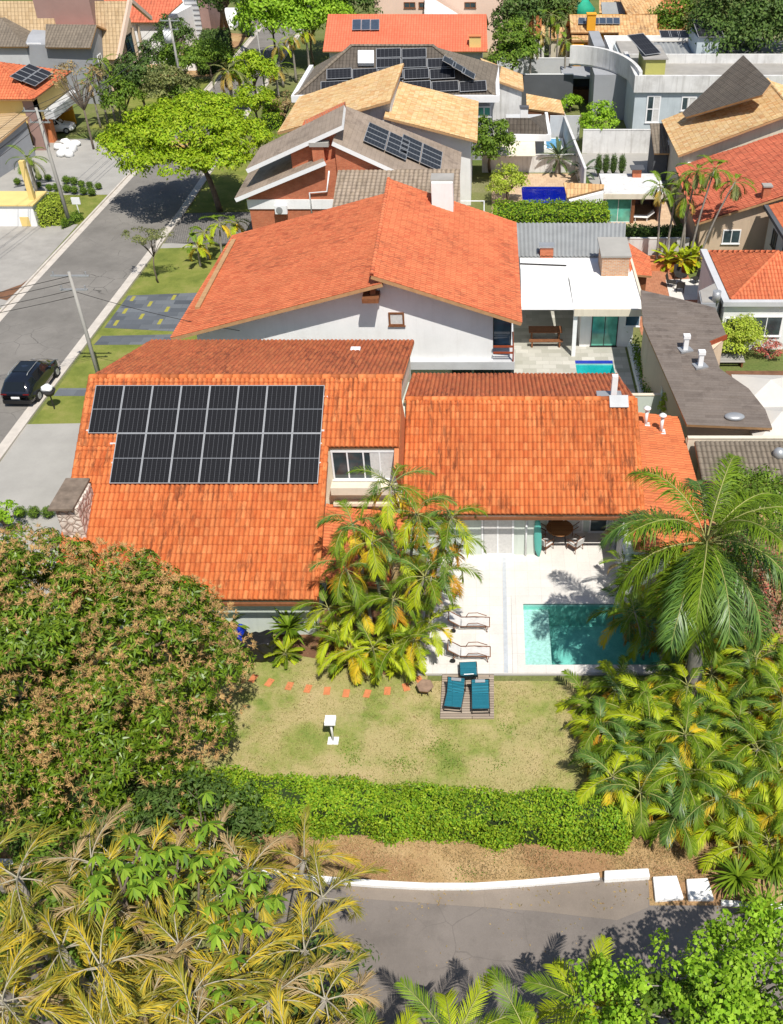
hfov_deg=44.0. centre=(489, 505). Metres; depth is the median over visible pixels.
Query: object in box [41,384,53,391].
rubbish bag
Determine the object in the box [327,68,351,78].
solar module
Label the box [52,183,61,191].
box ball
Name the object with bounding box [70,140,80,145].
boulder
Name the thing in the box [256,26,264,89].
lamp post
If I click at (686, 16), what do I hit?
garden tree
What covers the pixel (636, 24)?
ochre house
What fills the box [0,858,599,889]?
white kerb
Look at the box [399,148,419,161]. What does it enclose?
solar module
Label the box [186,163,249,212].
grass strip
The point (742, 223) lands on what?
beige house
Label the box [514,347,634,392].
stone patio
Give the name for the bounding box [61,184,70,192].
box ball
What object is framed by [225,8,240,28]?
garden steps
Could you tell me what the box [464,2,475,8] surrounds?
window
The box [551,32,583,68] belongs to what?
garden palm
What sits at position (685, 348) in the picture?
roof vent
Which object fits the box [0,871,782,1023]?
road
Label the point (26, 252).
side drive
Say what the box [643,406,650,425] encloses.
roof vent
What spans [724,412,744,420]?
roof dome
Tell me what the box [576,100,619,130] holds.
fruit tree
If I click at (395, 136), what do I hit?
solar module
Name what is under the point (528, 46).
garden tree
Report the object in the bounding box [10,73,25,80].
solar module
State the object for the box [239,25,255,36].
agave
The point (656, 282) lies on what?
brick patio
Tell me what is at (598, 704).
areca palm
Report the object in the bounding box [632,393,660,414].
boundary wall
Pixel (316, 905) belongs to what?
feather palm
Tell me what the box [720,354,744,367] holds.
wooden bench
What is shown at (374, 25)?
solar module
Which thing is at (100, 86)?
wire
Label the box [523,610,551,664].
pool shelf
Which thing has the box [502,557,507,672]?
drain channel
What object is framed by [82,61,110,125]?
street palm
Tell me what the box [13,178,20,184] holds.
box ball
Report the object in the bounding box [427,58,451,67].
solar module
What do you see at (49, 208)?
hedge
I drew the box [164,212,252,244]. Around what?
cobbled drive
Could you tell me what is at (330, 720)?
bird table
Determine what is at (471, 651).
sun lounger
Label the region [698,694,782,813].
areca palm
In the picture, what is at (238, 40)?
grass strip
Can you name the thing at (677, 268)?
patio chair
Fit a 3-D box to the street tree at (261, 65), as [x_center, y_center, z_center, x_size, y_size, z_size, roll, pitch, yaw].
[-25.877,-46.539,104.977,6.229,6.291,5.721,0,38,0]
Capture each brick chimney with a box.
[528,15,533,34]
[536,16,541,30]
[539,242,554,257]
[597,237,631,275]
[630,165,644,177]
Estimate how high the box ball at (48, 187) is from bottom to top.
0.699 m
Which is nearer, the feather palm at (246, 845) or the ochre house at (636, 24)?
the feather palm at (246, 845)
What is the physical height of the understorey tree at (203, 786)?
4.150 m
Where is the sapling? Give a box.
[121,226,174,282]
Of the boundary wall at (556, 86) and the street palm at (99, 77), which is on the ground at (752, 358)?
the boundary wall at (556, 86)
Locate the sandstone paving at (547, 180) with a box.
[492,174,577,213]
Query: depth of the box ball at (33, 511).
48.52 m
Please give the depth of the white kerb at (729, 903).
32.22 m
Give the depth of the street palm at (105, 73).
98.21 m
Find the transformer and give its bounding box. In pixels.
[163,30,172,43]
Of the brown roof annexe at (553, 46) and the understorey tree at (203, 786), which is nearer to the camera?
the understorey tree at (203, 786)
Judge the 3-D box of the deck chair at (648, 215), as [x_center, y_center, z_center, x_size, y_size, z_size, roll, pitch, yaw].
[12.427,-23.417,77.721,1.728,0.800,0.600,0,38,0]
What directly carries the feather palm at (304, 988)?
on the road
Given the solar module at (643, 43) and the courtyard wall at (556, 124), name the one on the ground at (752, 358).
the courtyard wall at (556, 124)
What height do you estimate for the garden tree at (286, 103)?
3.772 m
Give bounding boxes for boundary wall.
[163,59,197,70]
[482,154,575,172]
[497,58,571,73]
[521,74,573,106]
[563,112,586,182]
[582,129,650,152]
[627,237,689,254]
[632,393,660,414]
[659,386,663,413]
[686,436,782,474]
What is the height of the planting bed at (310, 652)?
0.020 m
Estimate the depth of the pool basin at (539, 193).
87.41 m
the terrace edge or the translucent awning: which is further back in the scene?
the translucent awning
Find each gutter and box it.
[0,21,265,320]
[0,29,300,453]
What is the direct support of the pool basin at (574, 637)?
in the ground at (752, 358)
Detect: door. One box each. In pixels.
[452,370,471,373]
[474,370,493,373]
[480,520,514,555]
[493,317,510,344]
[494,370,513,373]
[567,520,583,532]
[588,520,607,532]
[589,316,618,346]
[605,199,631,221]
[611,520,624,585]
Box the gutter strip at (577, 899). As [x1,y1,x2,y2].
[337,880,647,919]
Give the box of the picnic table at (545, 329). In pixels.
[528,326,561,338]
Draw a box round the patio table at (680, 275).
[675,273,686,281]
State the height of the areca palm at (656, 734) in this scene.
3.341 m
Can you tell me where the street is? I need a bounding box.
[0,24,298,442]
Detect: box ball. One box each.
[12,505,27,518]
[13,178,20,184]
[25,505,39,518]
[39,505,55,517]
[43,174,51,180]
[45,184,52,190]
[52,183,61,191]
[61,175,69,183]
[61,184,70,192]
[69,176,77,184]
[69,185,78,193]
[77,179,85,185]
[79,186,87,194]
[86,181,93,186]
[87,187,96,195]
[94,182,101,189]
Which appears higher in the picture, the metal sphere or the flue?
the flue
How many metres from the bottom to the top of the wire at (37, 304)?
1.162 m
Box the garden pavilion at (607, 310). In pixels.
[517,222,641,355]
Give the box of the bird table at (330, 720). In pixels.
[324,715,338,744]
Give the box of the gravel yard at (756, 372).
[726,371,782,375]
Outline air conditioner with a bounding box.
[274,204,287,213]
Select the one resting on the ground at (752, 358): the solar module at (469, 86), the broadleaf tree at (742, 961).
the broadleaf tree at (742, 961)
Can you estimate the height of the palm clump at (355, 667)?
4.084 m
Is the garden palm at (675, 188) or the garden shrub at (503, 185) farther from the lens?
the garden shrub at (503, 185)
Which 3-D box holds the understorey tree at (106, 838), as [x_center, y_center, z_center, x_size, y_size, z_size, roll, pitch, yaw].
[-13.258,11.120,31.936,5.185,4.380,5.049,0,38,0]
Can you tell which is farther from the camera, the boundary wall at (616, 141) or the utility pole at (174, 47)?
the utility pole at (174, 47)
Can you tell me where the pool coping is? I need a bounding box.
[511,595,671,673]
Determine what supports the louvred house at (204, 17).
on the ground at (752, 358)
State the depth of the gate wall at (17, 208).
79.18 m
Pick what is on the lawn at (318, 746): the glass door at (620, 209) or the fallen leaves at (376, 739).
the fallen leaves at (376, 739)
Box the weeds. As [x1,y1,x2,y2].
[336,720,519,890]
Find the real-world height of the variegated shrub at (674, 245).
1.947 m
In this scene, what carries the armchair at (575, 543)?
on the terrace at (559, 569)
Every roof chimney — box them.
[468,34,481,46]
[519,105,528,117]
[586,12,596,30]
[761,183,772,198]
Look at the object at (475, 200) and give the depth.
73.39 m
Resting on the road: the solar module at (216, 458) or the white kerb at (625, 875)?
the white kerb at (625, 875)
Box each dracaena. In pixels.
[208,614,249,641]
[265,606,308,645]
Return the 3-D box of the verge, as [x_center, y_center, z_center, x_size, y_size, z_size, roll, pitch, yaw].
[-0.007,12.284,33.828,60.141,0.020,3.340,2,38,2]
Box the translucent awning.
[601,2,624,13]
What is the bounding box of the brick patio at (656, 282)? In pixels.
[639,271,696,334]
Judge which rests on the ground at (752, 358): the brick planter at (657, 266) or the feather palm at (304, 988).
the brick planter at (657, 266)
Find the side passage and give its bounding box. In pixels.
[707,513,782,834]
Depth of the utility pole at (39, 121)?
76.64 m
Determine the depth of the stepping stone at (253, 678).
40.26 m
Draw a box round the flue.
[596,374,628,407]
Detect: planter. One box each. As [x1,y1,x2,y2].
[627,343,645,392]
[648,255,690,270]
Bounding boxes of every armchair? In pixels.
[541,523,546,536]
[542,534,553,553]
[566,534,584,552]
[572,522,578,536]
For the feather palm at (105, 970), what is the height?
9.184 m
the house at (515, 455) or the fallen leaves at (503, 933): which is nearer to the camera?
the fallen leaves at (503, 933)
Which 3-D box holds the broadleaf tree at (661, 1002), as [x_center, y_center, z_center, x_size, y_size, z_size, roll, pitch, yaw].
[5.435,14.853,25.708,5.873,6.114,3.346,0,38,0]
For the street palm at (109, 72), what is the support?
on the grass strip at (133, 104)
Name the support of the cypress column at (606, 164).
on the yard paving at (636, 159)
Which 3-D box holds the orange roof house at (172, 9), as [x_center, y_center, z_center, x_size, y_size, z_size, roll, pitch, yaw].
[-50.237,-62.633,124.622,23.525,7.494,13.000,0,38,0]
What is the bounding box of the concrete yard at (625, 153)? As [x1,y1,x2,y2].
[587,153,668,187]
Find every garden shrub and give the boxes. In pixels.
[0,499,21,534]
[484,161,529,202]
[561,93,584,111]
[657,392,666,411]
[721,313,768,355]
[751,336,782,358]
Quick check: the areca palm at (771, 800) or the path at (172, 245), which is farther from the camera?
the path at (172, 245)
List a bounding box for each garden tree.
[97,74,149,121]
[111,50,166,108]
[137,32,182,92]
[139,61,200,98]
[151,13,196,58]
[155,83,205,103]
[158,41,209,78]
[190,37,236,80]
[269,89,293,120]
[471,114,519,172]
[486,14,541,70]
[487,0,548,52]
[517,0,573,26]
[543,0,589,25]
[647,0,706,30]
[681,0,732,29]
[685,0,782,56]
[717,464,782,582]
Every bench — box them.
[529,339,562,347]
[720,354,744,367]
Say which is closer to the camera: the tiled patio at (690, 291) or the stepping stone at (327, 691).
the stepping stone at (327, 691)
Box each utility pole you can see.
[22,107,69,219]
[50,271,98,372]
[160,18,182,93]
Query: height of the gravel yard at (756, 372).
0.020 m
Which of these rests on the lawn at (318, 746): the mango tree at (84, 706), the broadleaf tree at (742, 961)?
the mango tree at (84, 706)
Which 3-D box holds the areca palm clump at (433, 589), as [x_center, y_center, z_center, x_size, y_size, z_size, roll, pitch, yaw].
[-3.620,2.578,39.396,7.260,8.648,5.701,0,38,0]
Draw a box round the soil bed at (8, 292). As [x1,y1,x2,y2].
[0,281,25,299]
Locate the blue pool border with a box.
[575,360,612,363]
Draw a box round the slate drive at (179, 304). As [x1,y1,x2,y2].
[104,293,196,330]
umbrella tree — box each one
[84,790,241,1017]
[174,869,288,1023]
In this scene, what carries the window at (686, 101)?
in the modern house at (636, 85)
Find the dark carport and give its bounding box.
[560,66,589,87]
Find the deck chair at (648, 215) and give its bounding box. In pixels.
[634,210,654,221]
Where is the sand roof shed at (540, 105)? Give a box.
[526,94,564,122]
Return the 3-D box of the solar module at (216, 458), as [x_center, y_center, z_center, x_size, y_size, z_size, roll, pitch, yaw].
[-11.993,-2.064,42.228,1.285,0.042,2.400,0,69,0]
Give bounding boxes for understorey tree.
[0,809,87,985]
[0,835,158,1023]
[1,769,164,913]
[94,873,293,1023]
[118,760,279,921]
[197,914,379,1023]
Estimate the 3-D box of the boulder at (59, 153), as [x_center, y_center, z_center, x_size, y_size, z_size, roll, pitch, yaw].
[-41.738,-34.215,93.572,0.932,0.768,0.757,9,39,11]
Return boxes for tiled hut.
[563,183,603,202]
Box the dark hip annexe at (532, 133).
[476,112,550,155]
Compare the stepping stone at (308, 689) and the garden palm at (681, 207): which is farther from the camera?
the garden palm at (681, 207)
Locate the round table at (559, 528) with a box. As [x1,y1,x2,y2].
[546,520,572,542]
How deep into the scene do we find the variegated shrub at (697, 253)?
72.25 m
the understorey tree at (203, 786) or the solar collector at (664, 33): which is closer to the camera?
the understorey tree at (203, 786)
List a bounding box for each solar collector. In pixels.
[659,30,671,37]
[668,30,680,37]
[677,30,688,37]
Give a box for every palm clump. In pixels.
[290,570,461,685]
[308,462,487,654]
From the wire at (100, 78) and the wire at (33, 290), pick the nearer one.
the wire at (33, 290)
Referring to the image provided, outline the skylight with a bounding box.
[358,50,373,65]
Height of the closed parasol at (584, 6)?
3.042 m
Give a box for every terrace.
[419,532,706,672]
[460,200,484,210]
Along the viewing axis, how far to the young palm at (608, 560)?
43.26 m
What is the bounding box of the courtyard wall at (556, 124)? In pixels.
[550,115,579,139]
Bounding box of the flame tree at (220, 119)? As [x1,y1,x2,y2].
[95,88,280,211]
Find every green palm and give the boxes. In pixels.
[350,994,425,1023]
[394,972,536,1023]
[485,965,600,1023]
[520,934,650,1023]
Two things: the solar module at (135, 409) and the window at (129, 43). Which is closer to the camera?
the solar module at (135, 409)
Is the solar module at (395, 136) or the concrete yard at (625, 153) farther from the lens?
the concrete yard at (625, 153)
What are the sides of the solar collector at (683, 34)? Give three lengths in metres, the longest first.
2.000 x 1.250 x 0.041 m
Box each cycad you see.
[264,633,305,668]
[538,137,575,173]
[566,156,597,183]
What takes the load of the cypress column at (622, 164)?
on the concrete yard at (625, 153)
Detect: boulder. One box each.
[53,143,62,149]
[56,150,64,156]
[59,138,70,143]
[62,142,71,148]
[64,149,73,157]
[68,144,77,151]
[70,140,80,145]
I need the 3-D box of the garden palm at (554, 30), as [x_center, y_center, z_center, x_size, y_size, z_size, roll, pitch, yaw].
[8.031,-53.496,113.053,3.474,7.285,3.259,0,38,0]
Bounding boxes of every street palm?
[73,73,101,127]
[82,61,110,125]
[86,53,116,123]
[94,58,121,121]
[206,60,248,109]
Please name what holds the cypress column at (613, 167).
on the concrete yard at (625, 153)
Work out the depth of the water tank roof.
61.07 m
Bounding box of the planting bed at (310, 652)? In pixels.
[279,605,417,674]
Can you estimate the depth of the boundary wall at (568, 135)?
89.53 m
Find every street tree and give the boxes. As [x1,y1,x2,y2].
[49,60,104,149]
[194,0,239,29]
[207,0,240,29]
[222,48,280,92]
[227,0,306,61]
[233,82,278,119]
[261,0,356,64]
[309,0,382,13]
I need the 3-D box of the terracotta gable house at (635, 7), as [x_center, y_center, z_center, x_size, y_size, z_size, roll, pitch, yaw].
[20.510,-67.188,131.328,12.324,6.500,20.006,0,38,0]
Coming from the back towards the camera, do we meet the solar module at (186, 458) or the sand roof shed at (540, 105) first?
the sand roof shed at (540, 105)
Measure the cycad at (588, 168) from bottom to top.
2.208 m
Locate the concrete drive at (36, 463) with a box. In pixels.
[0,423,86,620]
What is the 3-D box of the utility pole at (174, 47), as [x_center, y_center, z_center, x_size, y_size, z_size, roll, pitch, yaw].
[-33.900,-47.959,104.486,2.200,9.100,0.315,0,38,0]
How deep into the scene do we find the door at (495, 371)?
56.67 m
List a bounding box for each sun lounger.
[447,639,490,662]
[448,610,489,632]
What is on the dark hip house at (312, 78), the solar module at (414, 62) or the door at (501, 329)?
the solar module at (414, 62)
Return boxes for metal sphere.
[773,447,782,458]
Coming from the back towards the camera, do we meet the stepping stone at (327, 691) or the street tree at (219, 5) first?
the street tree at (219, 5)
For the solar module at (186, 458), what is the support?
on the house at (515, 455)
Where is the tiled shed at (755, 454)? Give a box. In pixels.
[694,441,782,512]
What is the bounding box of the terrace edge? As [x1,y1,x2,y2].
[417,561,653,675]
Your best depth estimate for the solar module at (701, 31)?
103.09 m
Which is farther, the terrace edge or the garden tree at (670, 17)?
the garden tree at (670, 17)
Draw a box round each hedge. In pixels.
[35,191,64,227]
[59,210,82,228]
[177,763,417,846]
[196,27,233,75]
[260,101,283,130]
[407,779,634,855]
[491,196,610,222]
[625,222,683,236]
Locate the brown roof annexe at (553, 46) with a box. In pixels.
[549,27,570,57]
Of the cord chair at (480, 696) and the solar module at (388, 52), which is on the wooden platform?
the cord chair at (480, 696)
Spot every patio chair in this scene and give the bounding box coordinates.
[665,272,675,288]
[673,264,681,279]
[676,282,684,292]
[690,269,700,283]
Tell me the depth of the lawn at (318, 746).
38.01 m
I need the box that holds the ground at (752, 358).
[0,0,782,835]
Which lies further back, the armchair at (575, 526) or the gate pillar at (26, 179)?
the gate pillar at (26, 179)
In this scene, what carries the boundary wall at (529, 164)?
on the ground at (752, 358)
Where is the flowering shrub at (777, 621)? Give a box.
[718,531,782,656]
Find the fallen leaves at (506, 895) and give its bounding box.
[262,874,720,909]
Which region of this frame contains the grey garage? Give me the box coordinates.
[0,113,35,176]
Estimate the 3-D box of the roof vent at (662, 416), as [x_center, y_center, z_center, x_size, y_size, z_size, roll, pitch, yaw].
[9.006,-4.276,50.140,0.450,1.220,0.450,0,38,0]
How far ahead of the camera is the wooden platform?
39.02 m
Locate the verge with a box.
[0,818,782,905]
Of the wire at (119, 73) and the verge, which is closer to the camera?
the verge
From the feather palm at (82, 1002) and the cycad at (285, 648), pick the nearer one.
the feather palm at (82, 1002)
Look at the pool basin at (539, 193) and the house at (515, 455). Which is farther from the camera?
the pool basin at (539, 193)
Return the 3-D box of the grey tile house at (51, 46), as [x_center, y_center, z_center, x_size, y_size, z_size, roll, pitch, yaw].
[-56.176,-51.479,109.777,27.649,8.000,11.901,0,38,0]
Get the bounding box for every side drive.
[0,139,131,194]
[0,224,77,307]
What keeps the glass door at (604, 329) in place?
in the garden pavilion at (607, 310)
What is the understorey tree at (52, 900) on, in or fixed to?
on the ground at (752, 358)
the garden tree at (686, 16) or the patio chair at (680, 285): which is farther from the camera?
the garden tree at (686, 16)
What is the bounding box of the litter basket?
[41,387,54,408]
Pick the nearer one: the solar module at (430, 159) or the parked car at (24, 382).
the parked car at (24, 382)
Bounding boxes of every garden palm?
[6,145,49,190]
[182,213,249,266]
[263,38,292,87]
[264,55,293,97]
[274,28,306,82]
[291,24,319,65]
[520,37,544,73]
[530,24,556,57]
[535,8,568,57]
[545,14,572,57]
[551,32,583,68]
[641,171,680,259]
[659,169,699,254]
[663,184,709,251]
[675,158,723,261]
[689,154,732,259]
[696,170,755,269]
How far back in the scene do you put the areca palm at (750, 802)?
33.65 m
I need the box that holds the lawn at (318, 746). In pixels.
[0,635,758,833]
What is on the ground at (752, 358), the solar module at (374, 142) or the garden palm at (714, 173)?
the garden palm at (714, 173)
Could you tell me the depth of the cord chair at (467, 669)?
40.16 m
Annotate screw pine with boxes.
[708,847,769,908]
[732,882,782,937]
[747,834,782,896]
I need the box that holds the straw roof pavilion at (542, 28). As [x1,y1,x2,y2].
[526,25,545,57]
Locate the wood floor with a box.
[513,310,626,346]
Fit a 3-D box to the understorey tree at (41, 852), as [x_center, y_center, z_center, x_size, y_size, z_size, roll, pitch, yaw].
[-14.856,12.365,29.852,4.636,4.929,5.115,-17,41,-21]
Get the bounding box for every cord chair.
[443,676,465,712]
[459,661,477,685]
[471,679,489,713]
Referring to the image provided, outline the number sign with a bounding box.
[71,197,80,212]
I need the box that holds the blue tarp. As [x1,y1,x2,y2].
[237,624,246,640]
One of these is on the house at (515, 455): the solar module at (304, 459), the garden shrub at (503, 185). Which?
the solar module at (304, 459)
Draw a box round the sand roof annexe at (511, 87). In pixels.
[480,58,523,133]
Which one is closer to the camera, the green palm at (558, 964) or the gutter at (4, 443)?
the green palm at (558, 964)
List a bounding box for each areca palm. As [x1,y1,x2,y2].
[554,654,705,778]
[563,673,714,810]
[573,713,763,859]
[586,554,741,669]
[601,659,768,805]
[642,699,782,862]
[644,604,782,713]
[691,750,782,886]
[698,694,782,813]
[708,628,782,747]
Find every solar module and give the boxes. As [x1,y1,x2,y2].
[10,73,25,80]
[15,70,30,77]
[20,67,35,74]
[23,78,38,85]
[24,64,40,71]
[28,75,43,82]
[33,71,48,79]
[38,68,52,75]
[88,385,123,432]
[109,433,145,483]
[117,385,152,432]
[139,433,174,483]
[146,385,181,432]
[169,433,204,483]
[176,385,209,432]
[199,433,233,483]
[205,385,238,432]
[229,433,262,483]
[234,385,267,432]
[258,433,291,483]
[263,385,295,432]
[288,433,320,483]
[292,385,324,432]
[321,80,347,88]
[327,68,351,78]
[352,19,360,29]
[352,68,376,78]
[361,19,369,29]
[363,136,385,149]
[365,131,386,144]
[367,127,387,139]
[368,122,388,134]
[370,19,378,29]
[376,48,400,57]
[376,58,400,67]
[385,145,406,159]
[387,141,407,154]
[388,136,408,149]
[389,132,409,144]
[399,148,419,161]
[400,143,420,156]
[401,138,421,151]
[402,48,426,57]
[402,58,426,67]
[402,134,422,146]
[404,68,428,78]
[404,80,430,88]
[420,157,440,168]
[421,153,441,165]
[422,148,441,160]
[423,143,442,155]
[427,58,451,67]
[429,68,454,78]
[432,80,458,91]
[442,55,456,66]
[452,62,465,72]
[459,80,486,91]
[461,67,474,78]
[578,17,584,23]
[599,17,605,23]
[606,17,612,23]
[613,17,619,23]
[627,33,660,54]
[692,20,723,36]
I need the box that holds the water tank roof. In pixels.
[697,283,721,313]
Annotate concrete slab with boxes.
[653,876,683,901]
[686,878,713,900]
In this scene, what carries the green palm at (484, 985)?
on the ground at (752, 358)
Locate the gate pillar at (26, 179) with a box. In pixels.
[18,160,35,199]
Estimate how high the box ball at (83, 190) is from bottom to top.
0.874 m
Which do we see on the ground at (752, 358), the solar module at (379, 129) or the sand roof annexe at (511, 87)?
the sand roof annexe at (511, 87)
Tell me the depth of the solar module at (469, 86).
88.91 m
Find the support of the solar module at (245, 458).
on the house at (515, 455)
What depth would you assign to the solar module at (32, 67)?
95.55 m
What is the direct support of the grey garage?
on the side drive at (85, 162)
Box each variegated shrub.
[651,242,687,271]
[665,246,700,273]
[678,242,702,270]
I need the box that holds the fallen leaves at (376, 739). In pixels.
[225,685,572,787]
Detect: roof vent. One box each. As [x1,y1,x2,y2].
[350,347,360,350]
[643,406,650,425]
[659,413,666,433]
[677,333,693,353]
[692,349,708,369]
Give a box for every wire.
[0,112,46,148]
[0,276,67,291]
[0,282,68,297]
[0,296,73,312]
[1,290,71,305]
[25,20,159,109]
[35,30,165,120]
[38,22,167,109]
[45,28,174,120]
[51,20,178,109]
[77,292,239,330]
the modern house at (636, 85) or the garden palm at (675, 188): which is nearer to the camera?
the garden palm at (675, 188)
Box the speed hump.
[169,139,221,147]
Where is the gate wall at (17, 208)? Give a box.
[0,191,46,225]
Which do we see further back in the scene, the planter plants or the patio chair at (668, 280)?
the patio chair at (668, 280)
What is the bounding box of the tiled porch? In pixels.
[647,123,668,180]
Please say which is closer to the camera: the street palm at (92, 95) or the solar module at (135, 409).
the solar module at (135, 409)
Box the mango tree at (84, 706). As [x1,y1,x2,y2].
[0,520,256,893]
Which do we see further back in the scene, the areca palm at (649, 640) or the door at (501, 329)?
the door at (501, 329)
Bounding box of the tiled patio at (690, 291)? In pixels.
[666,279,698,299]
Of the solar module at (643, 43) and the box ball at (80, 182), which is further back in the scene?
the solar module at (643, 43)
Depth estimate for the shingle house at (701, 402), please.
53.88 m
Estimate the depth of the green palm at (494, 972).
24.86 m
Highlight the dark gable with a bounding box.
[682,55,771,118]
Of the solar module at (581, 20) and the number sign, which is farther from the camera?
the solar module at (581, 20)
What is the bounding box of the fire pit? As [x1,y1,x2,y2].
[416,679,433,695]
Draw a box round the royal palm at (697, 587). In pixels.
[596,453,782,699]
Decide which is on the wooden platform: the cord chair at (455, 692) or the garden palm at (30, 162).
the cord chair at (455, 692)
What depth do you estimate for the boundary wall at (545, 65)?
112.89 m
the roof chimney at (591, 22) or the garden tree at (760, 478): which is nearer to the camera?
the garden tree at (760, 478)
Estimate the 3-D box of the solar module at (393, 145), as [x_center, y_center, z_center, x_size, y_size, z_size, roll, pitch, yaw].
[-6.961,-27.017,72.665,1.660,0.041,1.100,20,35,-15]
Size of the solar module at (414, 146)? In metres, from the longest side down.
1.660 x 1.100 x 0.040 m
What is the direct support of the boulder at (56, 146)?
on the side drive at (85, 162)
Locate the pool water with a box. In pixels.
[546,139,561,147]
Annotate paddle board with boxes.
[534,520,541,556]
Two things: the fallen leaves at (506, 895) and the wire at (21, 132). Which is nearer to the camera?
the fallen leaves at (506, 895)
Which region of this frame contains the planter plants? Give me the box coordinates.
[629,334,652,392]
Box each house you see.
[0,0,151,95]
[0,17,111,103]
[0,62,79,149]
[48,339,715,634]
[104,0,196,63]
[170,173,521,375]
[181,0,225,39]
[234,102,460,228]
[278,63,478,204]
[291,44,500,159]
[323,14,488,59]
[374,0,502,50]
[565,14,681,65]
[569,28,782,128]
[599,0,685,28]
[599,174,675,227]
[640,290,771,442]
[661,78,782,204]
[676,133,782,261]
[697,249,782,348]
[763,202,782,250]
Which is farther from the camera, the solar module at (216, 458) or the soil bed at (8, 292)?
the soil bed at (8, 292)
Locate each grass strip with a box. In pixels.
[31,244,225,423]
[64,195,106,223]
[90,79,210,130]
[143,33,247,76]
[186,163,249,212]
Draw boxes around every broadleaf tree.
[566,884,782,1023]
[590,963,782,1023]
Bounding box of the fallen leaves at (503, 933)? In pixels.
[334,910,681,1020]
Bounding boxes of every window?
[125,32,134,54]
[330,450,395,480]
[388,312,405,326]
[404,2,415,8]
[418,2,424,8]
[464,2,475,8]
[478,106,490,116]
[624,316,639,326]
[645,95,660,122]
[680,96,696,111]
[721,230,740,244]
[725,317,744,333]
[749,316,782,336]
[769,228,777,249]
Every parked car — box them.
[0,358,59,403]
[52,117,74,133]
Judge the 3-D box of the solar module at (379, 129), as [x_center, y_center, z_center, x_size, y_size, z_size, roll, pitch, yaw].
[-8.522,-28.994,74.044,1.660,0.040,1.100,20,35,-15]
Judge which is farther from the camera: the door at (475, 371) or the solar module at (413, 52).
the solar module at (413, 52)
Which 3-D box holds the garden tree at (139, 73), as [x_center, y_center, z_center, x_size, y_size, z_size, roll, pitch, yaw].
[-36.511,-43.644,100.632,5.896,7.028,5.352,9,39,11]
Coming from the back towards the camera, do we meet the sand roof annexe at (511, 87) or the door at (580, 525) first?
the sand roof annexe at (511, 87)
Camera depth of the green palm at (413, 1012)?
25.45 m
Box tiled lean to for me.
[629,243,651,290]
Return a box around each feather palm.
[0,801,158,1015]
[0,802,286,980]
[0,876,275,1023]
[0,915,177,1023]
[75,936,357,1023]
[104,802,389,979]
[110,889,383,1023]
[198,963,383,1023]
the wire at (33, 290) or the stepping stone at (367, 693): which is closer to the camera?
the stepping stone at (367, 693)
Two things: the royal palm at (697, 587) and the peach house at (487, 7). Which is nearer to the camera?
the royal palm at (697, 587)
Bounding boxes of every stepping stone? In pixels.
[248,674,257,682]
[264,678,273,686]
[285,682,293,689]
[303,684,312,692]
[323,687,330,694]
[342,689,349,696]
[363,689,371,697]
[384,687,390,694]
[402,683,409,691]
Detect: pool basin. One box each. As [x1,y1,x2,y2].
[522,187,565,202]
[523,604,659,664]
[576,364,614,373]
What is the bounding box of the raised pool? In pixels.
[544,138,564,152]
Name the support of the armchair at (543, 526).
on the terrace at (559, 569)
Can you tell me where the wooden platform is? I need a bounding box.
[440,674,493,718]
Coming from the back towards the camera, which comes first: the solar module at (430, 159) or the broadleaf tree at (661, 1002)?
the solar module at (430, 159)
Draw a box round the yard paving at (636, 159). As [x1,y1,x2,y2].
[581,154,668,192]
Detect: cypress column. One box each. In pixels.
[594,153,602,175]
[601,154,609,173]
[609,153,617,173]
[618,153,626,173]
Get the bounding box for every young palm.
[598,549,636,585]
[606,594,658,659]
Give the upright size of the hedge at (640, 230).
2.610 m
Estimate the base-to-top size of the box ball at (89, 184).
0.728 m
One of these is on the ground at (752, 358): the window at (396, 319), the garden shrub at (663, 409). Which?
the garden shrub at (663, 409)
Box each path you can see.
[54,388,85,395]
[94,334,171,344]
[161,242,195,247]
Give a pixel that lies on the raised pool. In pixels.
(550, 151)
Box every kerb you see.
[0,24,261,311]
[0,30,303,460]
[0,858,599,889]
[604,868,649,882]
[721,900,781,908]

